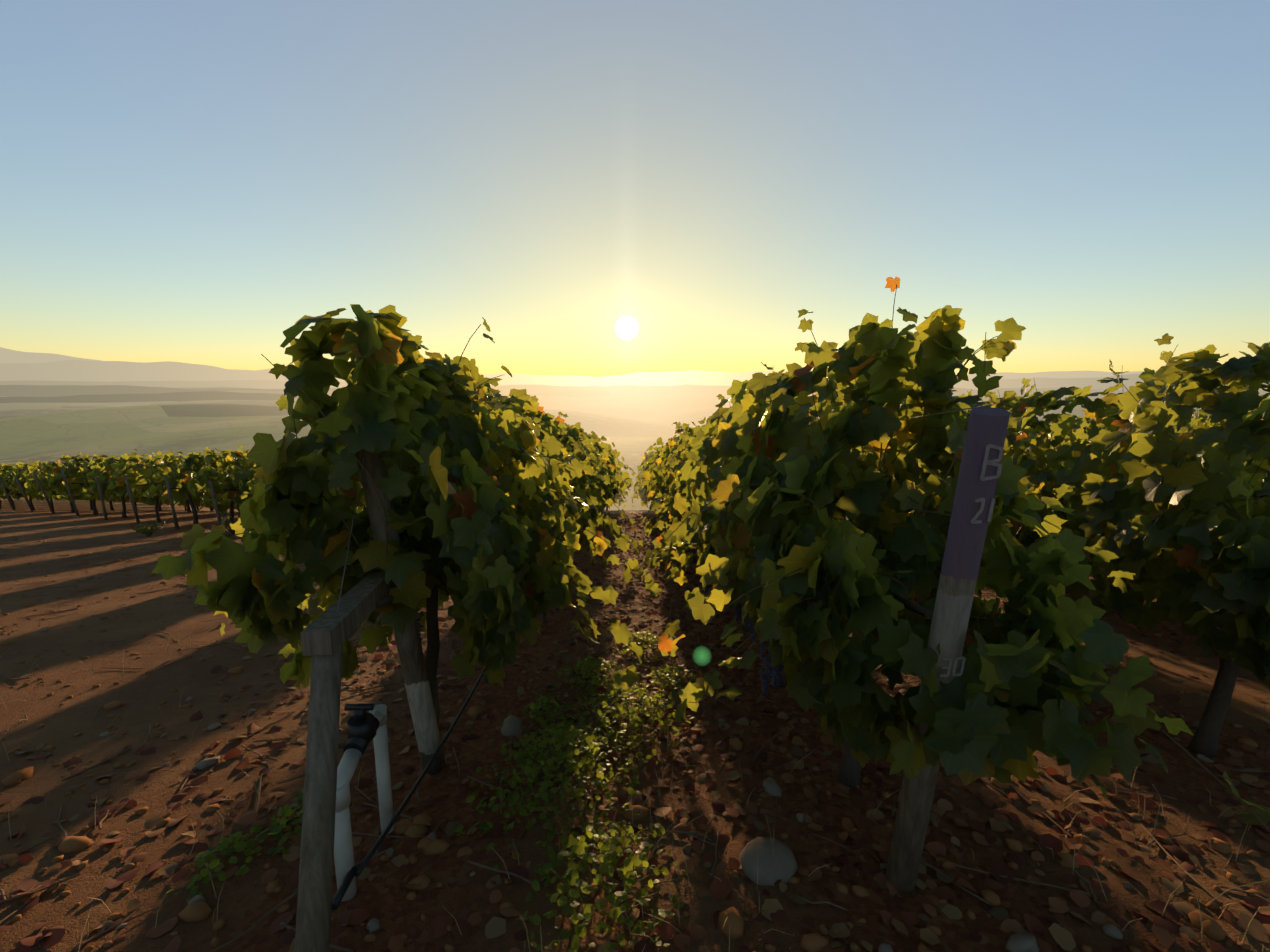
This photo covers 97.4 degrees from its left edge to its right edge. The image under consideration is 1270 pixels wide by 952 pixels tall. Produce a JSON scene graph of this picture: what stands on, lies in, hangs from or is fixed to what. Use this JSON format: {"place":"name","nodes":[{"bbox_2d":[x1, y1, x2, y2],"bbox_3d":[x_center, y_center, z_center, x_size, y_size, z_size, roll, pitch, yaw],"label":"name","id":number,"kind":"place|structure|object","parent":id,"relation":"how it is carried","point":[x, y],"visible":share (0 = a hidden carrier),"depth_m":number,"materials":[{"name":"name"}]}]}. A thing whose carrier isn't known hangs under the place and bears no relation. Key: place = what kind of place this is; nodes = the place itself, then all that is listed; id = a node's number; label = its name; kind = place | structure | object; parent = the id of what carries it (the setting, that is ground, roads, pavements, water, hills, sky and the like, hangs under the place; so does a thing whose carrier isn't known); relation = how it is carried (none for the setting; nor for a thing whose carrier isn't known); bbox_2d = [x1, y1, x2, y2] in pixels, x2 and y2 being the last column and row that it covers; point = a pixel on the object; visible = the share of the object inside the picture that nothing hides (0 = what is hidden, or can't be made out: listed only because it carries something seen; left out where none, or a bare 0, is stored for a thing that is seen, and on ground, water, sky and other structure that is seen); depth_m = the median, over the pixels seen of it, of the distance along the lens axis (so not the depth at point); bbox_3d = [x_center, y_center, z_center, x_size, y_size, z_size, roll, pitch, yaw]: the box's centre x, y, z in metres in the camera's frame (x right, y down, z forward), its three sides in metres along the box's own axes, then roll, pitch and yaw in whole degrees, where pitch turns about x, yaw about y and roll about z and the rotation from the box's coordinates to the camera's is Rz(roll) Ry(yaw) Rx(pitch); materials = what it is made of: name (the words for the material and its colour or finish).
{"place":"outdoors","nodes":[
{"label":"outdoors","id":0,"kind":"place"},
{"bbox_2d":[0,347,268,371],"bbox_3d":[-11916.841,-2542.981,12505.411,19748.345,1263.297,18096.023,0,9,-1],"label":"distant ridge","id":1,"kind":"structure","parent":0,"point":[10,356],"depth_m":14793.59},
{"bbox_2d":[129,510,239,535],"bbox_3d":[-9.804,1.057,12.334,2.334,0.558,0.621,-1,9,-8],"label":"road shrub","id":2,"kind":"object","parent":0,"point":[152,527],"depth_m":12.28,"materials":[{"name":"green plant"}]},
{"bbox_2d":[0,390,609,402],"bbox_3d":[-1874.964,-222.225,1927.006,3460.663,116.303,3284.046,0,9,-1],"label":"distant ridge","id":3,"kind":"structure","parent":0,"point":[184,396],"depth_m":2759.80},
{"bbox_2d":[0,360,728,381],"bbox_3d":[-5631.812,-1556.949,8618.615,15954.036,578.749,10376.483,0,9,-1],"label":"distant ridge","id":4,"kind":"structure","parent":0,"point":[94,371],"depth_m":10328.35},
{"bbox_2d":[0,385,953,396],"bbox_3d":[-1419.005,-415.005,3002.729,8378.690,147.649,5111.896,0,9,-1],"label":"distant ridge","id":5,"kind":"structure","parent":0,"point":[36,390],"depth_m":4255.93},
{"bbox_2d":[0,384,1269,951],"bbox_3d":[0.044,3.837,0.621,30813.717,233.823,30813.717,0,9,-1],"label":"ground","id":6,"kind":"structure","parent":0,"point":[632,426],"depth_m":2.79,"materials":[{"name":"brown soil"}]},
{"bbox_2d":[294,568,396,951],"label":"end brace","id":7,"kind":"object","parent":6,"relation":"on","point":[326,634],"visible":0.88,"depth_m":1.68,"materials":[{"name":"grey wood"}]},
{"bbox_2d":[0,469,701,566],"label":"posts","id":8,"kind":"object","parent":6,"relation":"on","point":[130,496],"visible":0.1,"depth_m":15.70,"materials":[{"name":"brown wood"}]},
{"bbox_2d":[334,704,394,901],"bbox_3d":[-1.025,1.255,2.119,0.074,0.625,0.409,0,9,-1],"label":"pvc riser","id":9,"kind":"object","parent":6,"relation":"on","point":[343,841],"visible":0.6,"depth_m":1.97,"materials":[{"name":"white plastic"}]},
{"bbox_2d":[356,449,444,767],"bbox_3d":[-1.033,0.672,2.518,0.107,1.926,0.534,1,9,3],"label":"end post","id":10,"kind":"object","parent":6,"relation":"on","point":[415,677],"visible":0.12,"depth_m":2.53,"materials":[{"name":"white wood"}]},
{"bbox_2d":[337,403,1266,656],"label":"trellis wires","id":11,"kind":"object","parent":10,"relation":"attached to","point":[836,497],"depth_m":1.98,"materials":[{"name":"grey metal"}]},
{"bbox_2d":[331,667,486,910],"bbox_3d":[-0.106,0.945,11.921,2.128,3.386,20.763,0,9,-1],"label":"valve and hoses","id":12,"kind":"object","parent":6,"relation":"on","point":[362,725],"visible":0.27,"depth_m":2.07,"materials":[{"name":"black plastic"}]},
{"bbox_2d":[167,629,701,951],"bbox_3d":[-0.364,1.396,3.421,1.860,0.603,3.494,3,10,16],"label":"alley weeds","id":13,"kind":"object","parent":6,"relation":"on","point":[581,845],"visible":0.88,"depth_m":2.39,"materials":[{"name":"green plant"}]},
{"bbox_2d":[0,528,1213,951],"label":"stones","id":14,"kind":"object","parent":6,"relation":"on","point":[762,862],"visible":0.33,"depth_m":2.11,"materials":[{"name":"grey stone"}]},
{"bbox_2d":[0,482,1238,788],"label":"vine trunks","id":15,"kind":"object","parent":6,"relation":"on","point":[1206,738],"depth_m":2.86,"materials":[{"name":"brown plant"}]},
{"bbox_2d":[181,285,1269,830],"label":"vine shoots","id":16,"kind":"object","parent":15,"relation":"attached to","point":[731,509],"visible":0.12,"depth_m":2.25,"materials":[{"name":"brown plant"}]},
{"bbox_2d":[416,538,850,693],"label":"grape clusters","id":17,"kind":"object","parent":16,"relation":"hanging from","point":[776,677],"visible":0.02,"depth_m":2.44,"materials":[{"name":"food"}]},
{"bbox_2d":[152,277,1269,824],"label":"vine leaves","id":18,"kind":"object","parent":16,"relation":"attached to","point":[1008,703],"visible":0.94,"depth_m":2.16,"materials":[{"name":"green plant"}]},
{"bbox_2d":[0,419,1262,523],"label":"vine leaves","id":19,"kind":"object","parent":6,"relation":"on","point":[192,474],"visible":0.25,"depth_m":14.53,"materials":[{"name":"green plant"}]},
{"bbox_2d":[0,514,1266,951],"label":"dry grass","id":20,"kind":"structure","parent":6,"relation":"on","point":[696,818],"depth_m":2.33,"materials":[{"name":"beige plant"}]},
{"bbox_2d":[0,516,1269,951],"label":"leaf litter","id":21,"kind":"object","parent":6,"relation":"on","point":[942,846],"visible":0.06,"depth_m":2.37,"materials":[{"name":"brown plant"}]},
{"bbox_2d":[0,537,1269,951],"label":"dirt clods","id":22,"kind":"object","parent":6,"relation":"on","point":[416,827],"visible":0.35,"depth_m":2.23,"materials":[{"name":"brown soil"}]},
{"bbox_2d":[0,535,1269,951],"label":"twigs","id":23,"kind":"object","parent":6,"relation":"on","point":[336,947],"visible":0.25,"depth_m":2.49,"materials":[{"name":"brown wood"}]},
{"bbox_2d":[885,407,1010,893],"bbox_3d":[0.935,0.714,1.740,0.103,1.858,0.503,2,10,12],"label":"end post","id":24,"kind":"object","parent":6,"relation":"on","point":[965,542],"visible":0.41,"depth_m":1.55,"materials":[{"name":"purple wood"}]},
{"bbox_2d":[940,444,1003,676],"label":"post markings","id":25,"kind":"object","parent":24,"relation":"attached to","point":[986,461],"visible":1,"depth_m":1.43,"materials":[{"name":"white paint"}]},
{"bbox_2d":[0,374,1269,389],"bbox_3d":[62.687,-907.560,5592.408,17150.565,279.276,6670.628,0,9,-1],"label":"distant ridge","id":26,"kind":"structure","parent":0,"point":[1081,383],"depth_m":7238.95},
{"bbox_2d":[0,0,1269,376],"label":"sky","id":27,"kind":"structure","parent":0,"point":[615,187],"materials":[{"name":"blue"}]},
{"bbox_2d":[256,368,1155,381],"bbox_3d":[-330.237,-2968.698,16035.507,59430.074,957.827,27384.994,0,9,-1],"label":"distant ridge","id":28,"kind":"structure","parent":0,"point":[697,375],"depth_m":29047.61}
]}

